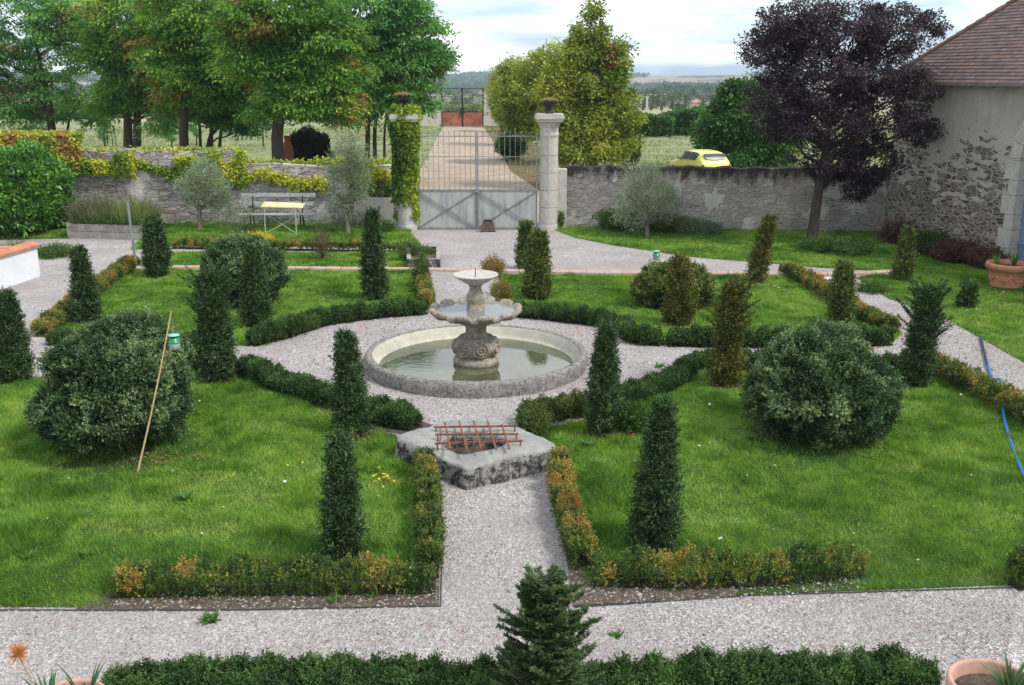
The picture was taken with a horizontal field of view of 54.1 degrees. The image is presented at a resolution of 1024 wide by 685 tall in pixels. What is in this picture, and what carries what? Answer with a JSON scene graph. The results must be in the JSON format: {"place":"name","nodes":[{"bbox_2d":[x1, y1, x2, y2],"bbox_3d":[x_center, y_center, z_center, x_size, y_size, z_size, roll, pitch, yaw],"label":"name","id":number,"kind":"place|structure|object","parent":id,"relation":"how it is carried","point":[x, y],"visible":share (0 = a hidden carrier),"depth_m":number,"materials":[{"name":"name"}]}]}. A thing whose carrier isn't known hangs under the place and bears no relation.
{"place":"outdoors","nodes":[
{"label":"outdoors","id":0,"kind":"place"},
{"bbox_2d":[0,373,420,606],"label":"lawn","id":1,"kind":"structure","parent":0,"point":[117,456],"depth_m":12.39,"materials":[{"name":"plant"}]},
{"bbox_2d":[0,285,37,384],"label":"yew column","id":2,"kind":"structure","parent":1,"relation":"on","point":[16,359],"depth_m":17.20,"materials":[{"name":"green plant"}]},
{"bbox_2d":[16,306,198,454],"bbox_3d":[-5.729,0.545,14.237,2.360,1.995,2.554,0,15,0],"label":"box bush","id":3,"kind":"object","parent":1,"relation":"on","point":[97,388],"visible":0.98,"depth_m":13.65,"materials":[{"name":"green plant"}]},
{"bbox_2d":[175,258,241,382],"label":"yew column","id":4,"kind":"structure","parent":1,"relation":"on","point":[216,340],"depth_m":17.12,"materials":[{"name":"green plant"}]},
{"bbox_2d":[76,565,438,608],"bbox_3d":[-2.556,2.287,11.440,3.639,0.001,2.930,0,15,0],"label":"soil border","id":5,"kind":"object","parent":1,"relation":"on","point":[210,601],"visible":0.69,"depth_m":10.17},
{"bbox_2d":[103,549,436,599],"bbox_3d":[-2.474,2.371,10.322,3.403,0.477,0.500,0,15,-1],"label":"box hedge","id":6,"kind":"object","parent":5,"relation":"on","point":[309,566],"visible":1,"depth_m":10.27,"materials":[{"name":"green plant"}]},
{"bbox_2d":[410,444,449,578],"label":"box hedge","id":7,"kind":"object","parent":5,"relation":"on","point":[428,489],"visible":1,"depth_m":11.43,"materials":[{"name":"green plant"}]},
{"bbox_2d":[313,424,374,559],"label":"yew column","id":8,"kind":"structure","parent":1,"relation":"on","point":[343,527],"depth_m":10.89,"materials":[{"name":"green plant"}]},
{"bbox_2d":[325,326,377,437],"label":"yew column","id":9,"kind":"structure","parent":1,"relation":"on","point":[350,407],"depth_m":14.63,"materials":[{"name":"green plant"}]},
{"bbox_2d":[38,271,414,345],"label":"lawn","id":10,"kind":"structure","parent":0,"point":[233,309],"depth_m":23.68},
{"bbox_2d":[64,242,105,322],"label":"yew column","id":11,"kind":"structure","parent":10,"relation":"on","point":[84,291],"depth_m":21.43,"materials":[{"name":"green plant"}]},
{"bbox_2d":[136,211,174,277],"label":"yew column","id":12,"kind":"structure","parent":10,"relation":"on","point":[156,252],"depth_m":26.17,"materials":[{"name":"green plant"}]},
{"bbox_2d":[197,231,293,308],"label":"box bush","id":13,"kind":"object","parent":10,"relation":"on","point":[225,252],"visible":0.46,"depth_m":22.90,"materials":[{"name":"green plant"}]},
{"bbox_2d":[234,241,276,326],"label":"yew column","id":14,"kind":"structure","parent":10,"relation":"on","point":[255,307],"depth_m":21.00,"materials":[{"name":"green plant"}]},
{"bbox_2d":[244,296,429,346],"bbox_3d":[-3.729,-0.561,21.301,4.467,0.534,1.052,-13,20,-39],"label":"box hedge","id":15,"kind":"object","parent":10,"relation":"on","point":[292,325],"visible":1,"depth_m":21.31,"materials":[{"name":"green plant"}]},
{"bbox_2d":[355,205,392,300],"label":"yew column","id":16,"kind":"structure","parent":10,"relation":"on","point":[374,282],"depth_m":23.47,"materials":[{"name":"green plant"}]},
{"bbox_2d":[132,223,413,249],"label":"lawn","id":17,"kind":"structure","parent":0,"point":[263,227],"depth_m":33.60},
{"bbox_2d":[170,153,236,228],"bbox_3d":[-10.482,-5.163,34.208,2.249,2.681,1.716,0,15,0],"label":"olive tree","id":18,"kind":"object","parent":17,"relation":"on","point":[201,191],"visible":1,"depth_m":34.05,"materials":[{"name":"green plant"}]},
{"bbox_2d":[239,192,314,228],"bbox_3d":[-8.156,-4.566,34.752,2.628,1.222,0.646,0,15,0],"label":"garden bench","id":19,"kind":"object","parent":17,"relation":"on","point":[253,203],"visible":0.72,"depth_m":34.85,"materials":[{"name":"paint"}]},
{"bbox_2d":[319,128,378,231],"bbox_3d":[-5.427,-5.358,33.310,2.049,3.502,1.722,0,15,0],"label":"olive tree","id":20,"kind":"object","parent":17,"relation":"on","point":[350,166],"visible":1,"depth_m":33.15,"materials":[{"name":"green plant"}]},
{"bbox_2d":[389,109,418,229],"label":"ivy pillar","id":21,"kind":"structure","parent":17,"relation":"on","point":[405,219],"depth_m":34.16,"materials":[{"name":"stone"}]},
{"bbox_2d":[385,103,422,223],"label":"ivy","id":22,"kind":"object","parent":21,"relation":"attached to","point":[410,174],"visible":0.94,"depth_m":33.70,"materials":[{"name":"green plant"}]},
{"bbox_2d":[0,75,895,168],"bbox_3d":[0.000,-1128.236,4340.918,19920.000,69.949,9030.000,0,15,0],"label":"ground","id":23,"kind":"structure","parent":0,"point":[267,154],"depth_m":88.74,"materials":[{"name":"plant"}]},
{"bbox_2d":[5,137,73,223],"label":"garden wall","id":24,"kind":"structure","parent":23,"relation":"on","point":[68,190],"depth_m":35.51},
{"bbox_2d":[0,128,83,172],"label":"ivy","id":25,"kind":"object","parent":24,"relation":"attached to","point":[73,139],"visible":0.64,"depth_m":34.98,"materials":[{"name":"orange plant"}]},
{"bbox_2d":[0,0,122,134],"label":"acacia tree","id":26,"kind":"object","parent":23,"relation":"on","point":[60,34],"visible":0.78,"depth_m":52.58,"materials":[{"name":"green plant"}]},
{"bbox_2d":[60,0,192,147],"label":"acacia tree","id":27,"kind":"object","parent":23,"relation":"on","point":[117,90],"visible":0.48,"depth_m":50.25,"materials":[{"name":"green plant"}]},
{"bbox_2d":[119,0,250,146],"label":"acacia tree","id":28,"kind":"object","parent":23,"relation":"on","point":[174,52],"visible":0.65,"depth_m":46.41,"materials":[{"name":"green plant"}]},
{"bbox_2d":[132,81,272,147],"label":"acacia tree","id":29,"kind":"object","parent":23,"relation":"on","point":[224,121],"visible":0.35,"depth_m":49.40,"materials":[{"name":"green plant"}]},
{"bbox_2d":[196,0,383,160],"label":"acacia tree","id":30,"kind":"object","parent":23,"relation":"on","point":[265,45],"visible":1,"depth_m":42.46,"materials":[{"name":"green plant"}]},
{"bbox_2d":[290,123,335,163],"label":"clipped dome bush","id":31,"kind":"object","parent":23,"relation":"on","point":[310,142],"visible":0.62,"depth_m":50.23,"materials":[{"name":"green plant"}]},
{"bbox_2d":[304,0,463,158],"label":"acacia tree","id":32,"kind":"object","parent":23,"relation":"on","point":[423,61],"visible":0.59,"depth_m":47.22,"materials":[{"name":"green plant"}]},
{"bbox_2d":[0,70,882,93],"bbox_3d":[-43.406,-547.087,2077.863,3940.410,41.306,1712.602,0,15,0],"label":"woods","id":33,"kind":"object","parent":23,"relation":"on","point":[474,79],"visible":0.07,"depth_m":1625.92,"materials":[{"name":"green plant"}]},
{"bbox_2d":[0,127,892,186],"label":"meadow grass","id":34,"kind":"structure","parent":23,"relation":"on","point":[658,142],"depth_m":76.52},
{"bbox_2d":[441,87,483,126],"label":"gate","id":35,"kind":"structure","parent":23,"relation":"on","point":[462,117],"depth_m":100.52,"materials":[{"name":"red metal"}]},
{"bbox_2d":[417,126,538,221],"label":"drive","id":36,"kind":"structure","parent":23,"relation":"on","point":[457,174],"depth_m":57.97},
{"bbox_2d":[485,126,579,189],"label":"drive verge","id":37,"kind":"structure","parent":23,"relation":"on","point":[509,163],"depth_m":59.21,"materials":[{"name":"green plant"}]},
{"bbox_2d":[485,51,529,127],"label":"lime tree","id":38,"kind":"object","parent":37,"relation":"on","point":[505,75],"visible":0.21,"depth_m":73.18,"materials":[{"name":"green plant"}]},
{"bbox_2d":[494,129,529,159],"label":"bush","id":39,"kind":"object","parent":37,"relation":"on","point":[521,147],"visible":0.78,"depth_m":61.70,"materials":[{"name":"green plant"}]},
{"bbox_2d":[495,37,562,144],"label":"lime tree","id":40,"kind":"object","parent":37,"relation":"on","point":[518,111],"visible":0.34,"depth_m":57.73,"materials":[{"name":"green plant"}]},
{"bbox_2d":[530,0,649,167],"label":"lime tree","id":41,"kind":"object","parent":37,"relation":"on","point":[592,126],"visible":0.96,"depth_m":44.91,"materials":[{"name":"green plant"}]},
{"bbox_2d":[635,112,675,136],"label":"field hedge","id":42,"kind":"object","parent":23,"relation":"on","point":[661,125],"visible":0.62,"depth_m":84.90,"materials":[{"name":"green plant"}]},
{"bbox_2d":[659,105,714,135],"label":"field hedge","id":43,"kind":"object","parent":23,"relation":"on","point":[685,123],"visible":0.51,"depth_m":86.82,"materials":[{"name":"green plant"}]},
{"bbox_2d":[669,148,731,166],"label":"parked car","id":44,"kind":"object","parent":23,"relation":"on","point":[705,157],"visible":0.53,"depth_m":49.94,"materials":[{"name":"yellow paint"}]},
{"bbox_2d":[685,71,806,167],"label":"hazel bush","id":45,"kind":"object","parent":23,"relation":"on","point":[727,128],"visible":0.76,"depth_m":55.72,"materials":[{"name":"green plant"}]},
{"bbox_2d":[0,0,1008,75],"label":"sky","id":46,"kind":"structure","parent":0,"point":[675,37],"materials":[{"name":"white"}]},
{"bbox_2d":[0,222,1023,684],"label":"gravel court","id":47,"kind":"object","parent":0,"point":[458,248],"visible":0.14,"depth_m":10.27,"materials":[{"name":"gravel"}]},
{"bbox_2d":[0,241,39,289],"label":"white parapet","id":48,"kind":"structure","parent":47,"relation":"on","point":[19,263],"depth_m":25.64,"materials":[{"name":"paint"}]},
{"bbox_2d":[0,136,79,238],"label":"laurel bush","id":49,"kind":"object","parent":47,"relation":"on","point":[35,181],"visible":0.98,"depth_m":32.49,"materials":[{"name":"green plant"}]},
{"bbox_2d":[4,640,106,684],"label":"terracotta pot","id":50,"kind":"object","parent":47,"relation":"on","point":[17,651],"visible":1,"depth_m":7.63,"materials":[{"name":"ceramic"}]},
{"bbox_2d":[28,254,141,336],"bbox_3d":[-10.106,-1.330,24.159,0.603,0.487,7.866,-2,15,-6],"label":"box hedge","id":51,"kind":"object","parent":47,"relation":"on","point":[122,266],"visible":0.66,"depth_m":22.55,"materials":[{"name":"green plant"}]},
{"bbox_2d":[55,185,165,239],"bbox_3d":[-13.055,-4.279,32.884,3.507,1.641,2.486,4,15,13],"label":"timber planter","id":52,"kind":"object","parent":47,"relation":"on","point":[94,219],"visible":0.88,"depth_m":32.50,"materials":[{"name":"wood"}]},
{"bbox_2d":[72,148,391,222],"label":"garden wall","id":53,"kind":"structure","parent":47,"relation":"on","point":[173,210],"depth_m":35.59,"materials":[{"name":"stone"}]},
{"bbox_2d":[62,145,247,187],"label":"ivy","id":54,"kind":"object","parent":53,"relation":"attached to","point":[235,169],"visible":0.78,"depth_m":35.17,"materials":[{"name":"green plant"}]},
{"bbox_2d":[80,155,391,197],"bbox_3d":[-9.595,-5.763,35.470,11.280,1.761,0.749,0,15,0],"label":"ivy","id":55,"kind":"object","parent":53,"relation":"attached to","point":[377,172],"visible":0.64,"depth_m":35.35,"materials":[{"name":"green plant"}]},
{"bbox_2d":[171,235,405,251],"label":"box hedge","id":56,"kind":"object","parent":47,"relation":"on","point":[201,243],"visible":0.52,"depth_m":30.35,"materials":[{"name":"green plant"}]},
{"bbox_2d":[99,647,500,684],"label":"box hedge","id":57,"kind":"object","parent":47,"relation":"on","point":[336,668],"visible":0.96,"depth_m":8.45,"materials":[{"name":"green plant"}]},
{"bbox_2d":[262,386,431,433],"bbox_3d":[-3.190,0.965,16.369,5.151,0.001,0.816,12,19,38],"label":"soil bed","id":58,"kind":"object","parent":47,"relation":"on","point":[425,425],"visible":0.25,"depth_m":15.21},
{"bbox_2d":[235,353,335,408],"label":"box hedge","id":59,"kind":"object","parent":58,"relation":"on","point":[276,376],"visible":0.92,"depth_m":16.71,"materials":[{"name":"green plant"}]},
{"bbox_2d":[365,393,424,430],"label":"box hedge","id":60,"kind":"object","parent":58,"relation":"on","point":[403,414],"visible":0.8,"depth_m":15.16,"materials":[{"name":"green plant"}]},
{"bbox_2d":[412,265,435,308],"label":"box hedge","id":61,"kind":"object","parent":47,"relation":"on","point":[425,288],"visible":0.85,"depth_m":23.60,"materials":[{"name":"yellow plant"}]},
{"bbox_2d":[395,419,555,489],"bbox_3d":[-0.502,1.650,13.877,1.716,0.719,1.851,-13,20,-40],"label":"stone well head","id":62,"kind":"object","parent":47,"relation":"on","point":[474,466],"visible":0.8,"depth_m":13.45},
{"bbox_2d":[434,420,522,450],"bbox_3d":[-0.477,1.317,13.686,1.244,0.131,1.149,0,15,0],"label":"iron grille","id":63,"kind":"object","parent":62,"relation":"on","point":[488,425],"visible":1,"depth_m":13.76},
{"bbox_2d":[364,268,587,398],"bbox_3d":[-0.653,-0.455,18.305,4.105,1.832,4.097,0,15,0],"label":"fountain","id":64,"kind":"object","parent":47,"relation":"on","point":[478,351],"visible":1,"depth_m":18.17,"materials":[{"name":"stone"}]},
{"bbox_2d":[417,130,537,229],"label":"metal gate","id":65,"kind":"structure","parent":47,"relation":"on","point":[460,208],"depth_m":34.27,"materials":[{"name":"metal"}]},
{"bbox_2d":[0,553,1014,610],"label":"lawn edging","id":66,"kind":"object","parent":47,"relation":"on","point":[441,594],"visible":0.69,"depth_m":10.11,"materials":[{"name":"stone"}]},
{"bbox_2d":[3,316,1023,684],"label":"gravel stones","id":67,"kind":"object","parent":47,"relation":"on","point":[917,626],"visible":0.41,"depth_m":9.94,"materials":[{"name":"gravel"}]},
{"bbox_2d":[513,219,534,268],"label":"yew column","id":68,"kind":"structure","parent":47,"relation":"on","point":[524,230],"depth_m":27.19,"materials":[{"name":"green plant"}]},
{"bbox_2d":[511,399,561,437],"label":"shrub","id":69,"kind":"object","parent":47,"relation":"on","point":[531,425],"visible":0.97,"depth_m":14.80,"materials":[{"name":"green plant"}]},
{"bbox_2d":[489,562,605,684],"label":"young yew","id":70,"kind":"object","parent":47,"relation":"on","point":[550,627],"visible":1,"depth_m":7.92,"materials":[{"name":"green plant"}]},
{"bbox_2d":[534,113,564,230],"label":"stone pillar","id":71,"kind":"structure","parent":47,"relation":"on","point":[549,124],"depth_m":33.85,"materials":[{"name":"stone"}]},
{"bbox_2d":[514,388,588,429],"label":"box hedge","id":72,"kind":"object","parent":47,"relation":"on","point":[563,405],"visible":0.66,"depth_m":15.48,"materials":[{"name":"green plant"}]},
{"bbox_2d":[469,268,874,275],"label":"terracotta kerb","id":73,"kind":"structure","parent":47,"relation":"on","point":[611,272],"depth_m":26.82,"materials":[{"name":"tile"}]},
{"bbox_2d":[683,346,763,369],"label":"box hedge","id":74,"kind":"object","parent":47,"relation":"on","point":[700,356],"visible":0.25,"depth_m":18.14,"materials":[{"name":"green plant"}]},
{"bbox_2d":[578,639,944,684],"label":"box hedge","id":75,"kind":"object","parent":47,"relation":"on","point":[860,665],"visible":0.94,"depth_m":8.45,"materials":[{"name":"green plant"}]},
{"bbox_2d":[665,322,894,347],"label":"box hedge","id":76,"kind":"object","parent":47,"relation":"on","point":[700,336],"visible":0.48,"depth_m":19.64,"materials":[{"name":"green plant"}]},
{"bbox_2d":[945,646,1023,684],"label":"terracotta pot","id":77,"kind":"object","parent":47,"relation":"on","point":[976,671],"visible":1,"depth_m":7.86,"materials":[{"name":"ceramic"}]},
{"label":"soil border","id":78,"kind":"structure","parent":47,"relation":"on","visible":0},
{"bbox_2d":[924,233,985,264],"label":"shrub","id":79,"kind":"object","parent":78,"relation":"on","point":[955,247],"visible":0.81,"depth_m":28.24,"materials":[{"name":"red plant"}]},
{"bbox_2d":[960,242,1011,268],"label":"shrub","id":80,"kind":"object","parent":78,"relation":"on","point":[978,256],"visible":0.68,"depth_m":27.48,"materials":[{"name":"red plant"}]},
{"bbox_2d":[0,221,1023,609],"bbox_3d":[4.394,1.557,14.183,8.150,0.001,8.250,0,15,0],"label":"lawn","id":81,"kind":"structure","parent":0,"point":[782,589],"depth_m":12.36,"materials":[{"name":"plant"}]},
{"bbox_2d":[579,316,625,436],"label":"yew column","id":82,"kind":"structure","parent":81,"relation":"on","point":[603,397],"depth_m":14.61,"materials":[{"name":"green plant"}]},
{"bbox_2d":[615,397,649,432],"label":"shrub","id":83,"kind":"object","parent":81,"relation":"on","point":[633,417],"visible":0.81,"depth_m":14.83,"materials":[{"name":"green plant"}]},
{"bbox_2d":[566,552,735,605],"bbox_3d":[1.485,2.209,11.730,1.832,0.001,3.385,0,15,0],"label":"soil border","id":84,"kind":"object","parent":81,"relation":"on","point":[619,597],"visible":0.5,"depth_m":10.33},
{"bbox_2d":[543,445,601,570],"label":"box hedge","id":85,"kind":"object","parent":84,"relation":"on","point":[572,521],"visible":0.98,"depth_m":11.65,"materials":[{"name":"yellow plant"}]},
{"bbox_2d":[584,536,872,590],"bbox_3d":[2.301,2.300,10.529,3.060,0.505,0.541,-1,15,-4],"label":"box hedge","id":86,"kind":"object","parent":84,"relation":"on","point":[842,554],"visible":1,"depth_m":10.48,"materials":[{"name":"green plant"}]},
{"bbox_2d":[619,392,689,552],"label":"yew column","id":87,"kind":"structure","parent":81,"relation":"on","point":[655,517],"depth_m":11.01,"materials":[{"name":"green plant"}]},
{"bbox_2d":[619,356,699,405],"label":"box hedge","id":88,"kind":"object","parent":81,"relation":"on","point":[680,371],"visible":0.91,"depth_m":16.77,"materials":[{"name":"green plant"}]},
{"bbox_2d":[704,267,760,387],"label":"yew column","id":89,"kind":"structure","parent":81,"relation":"on","point":[729,332],"depth_m":16.91,"materials":[{"name":"green plant"}]},
{"bbox_2d":[737,315,908,454],"bbox_3d":[4.467,0.533,14.606,2.361,1.839,2.373,0,15,0],"label":"box bush","id":90,"kind":"object","parent":81,"relation":"on","point":[837,382],"visible":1,"depth_m":14.03,"materials":[{"name":"green plant"}]},
{"bbox_2d":[884,275,954,387],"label":"yew column","id":91,"kind":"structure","parent":81,"relation":"on","point":[919,360],"depth_m":16.89,"materials":[{"name":"green plant"}]},
{"bbox_2d":[933,351,1023,426],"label":"box hedge","id":92,"kind":"object","parent":81,"relation":"on","point":[984,386],"visible":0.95,"depth_m":16.39,"materials":[{"name":"green plant"}]},
{"bbox_2d":[1000,541,1023,590],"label":"box hedge","id":93,"kind":"object","parent":81,"relation":"on","point":[1018,561],"visible":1,"depth_m":10.52,"materials":[{"name":"green plant"}]},
{"bbox_2d":[501,275,899,343],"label":"lawn","id":94,"kind":"structure","parent":0,"point":[654,320],"depth_m":23.17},
{"bbox_2d":[516,226,554,300],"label":"yew column","id":95,"kind":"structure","parent":94,"relation":"on","point":[537,284],"depth_m":23.50,"materials":[{"name":"green plant"}]},
{"bbox_2d":[509,297,664,346],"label":"box hedge","id":96,"kind":"object","parent":94,"relation":"on","point":[645,333],"visible":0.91,"depth_m":21.28,"materials":[{"name":"green plant"}]},
{"bbox_2d":[626,258,717,308],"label":"box bush","id":97,"kind":"object","parent":94,"relation":"on","point":[647,288],"visible":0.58,"depth_m":22.75,"materials":[{"name":"green plant"}]},
{"bbox_2d":[658,250,698,326],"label":"yew column","id":98,"kind":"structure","parent":94,"relation":"on","point":[678,304],"depth_m":21.10,"materials":[{"name":"green plant"}]},
{"bbox_2d":[743,210,781,282],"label":"yew column","id":99,"kind":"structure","parent":94,"relation":"on","point":[760,255],"depth_m":25.48,"materials":[{"name":"green plant"}]},
{"bbox_2d":[778,262,901,332],"bbox_3d":[7.556,-1.231,23.780,0.685,0.492,6.822,-1,15,-4],"label":"box hedge","id":100,"kind":"object","parent":94,"relation":"on","point":[818,284],"visible":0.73,"depth_m":23.88,"materials":[{"name":"green plant"}]},
{"bbox_2d":[822,256,859,323],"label":"yew column","id":101,"kind":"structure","parent":94,"relation":"on","point":[842,283],"depth_m":21.17,"materials":[{"name":"green plant"}]},
{"bbox_2d":[557,227,950,270],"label":"lawn","id":102,"kind":"structure","parent":0,"point":[751,252],"depth_m":30.37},
{"bbox_2d":[607,157,687,235],"bbox_3d":[4.474,-4.733,32.617,2.786,2.651,1.890,0,15,0],"label":"olive tree","id":103,"kind":"object","parent":102,"relation":"on","point":[656,208],"visible":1,"depth_m":32.52,"materials":[{"name":"green plant"}]},
{"bbox_2d":[565,164,888,230],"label":"garden wall","id":104,"kind":"structure","parent":102,"relation":"on","point":[732,197],"depth_m":34.17,"materials":[{"name":"stone"}]},
{"bbox_2d":[733,0,953,241],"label":"purple plum tree","id":105,"kind":"object","parent":102,"relation":"on","point":[869,29],"visible":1,"depth_m":29.95,"materials":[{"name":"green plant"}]},
{"bbox_2d":[823,235,874,256],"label":"shrub","id":106,"kind":"object","parent":102,"relation":"on","point":[859,246],"visible":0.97,"depth_m":29.45,"materials":[{"name":"green plant"}]},
{"bbox_2d":[864,267,1023,361],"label":"lawn","id":107,"kind":"structure","parent":0,"point":[985,327],"depth_m":22.40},
{"bbox_2d":[886,223,919,280],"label":"yew column","id":108,"kind":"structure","parent":107,"relation":"on","point":[904,263],"depth_m":25.73,"materials":[{"name":"green plant"}]},
{"bbox_2d":[949,277,980,308],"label":"shrub","id":109,"kind":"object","parent":107,"relation":"on","point":[967,296],"depth_m":22.71,"materials":[{"name":"green plant"}]},
{"bbox_2d":[985,250,1023,290],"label":"terracotta pot","id":110,"kind":"object","parent":107,"relation":"on","point":[1006,273],"visible":0.99,"depth_m":24.76,"materials":[{"name":"ceramic"}]},
{"bbox_2d":[883,0,1023,260],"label":"stone barn","id":111,"kind":"structure","parent":0,"point":[963,178],"depth_m":29.68,"materials":[{"name":"stone"}]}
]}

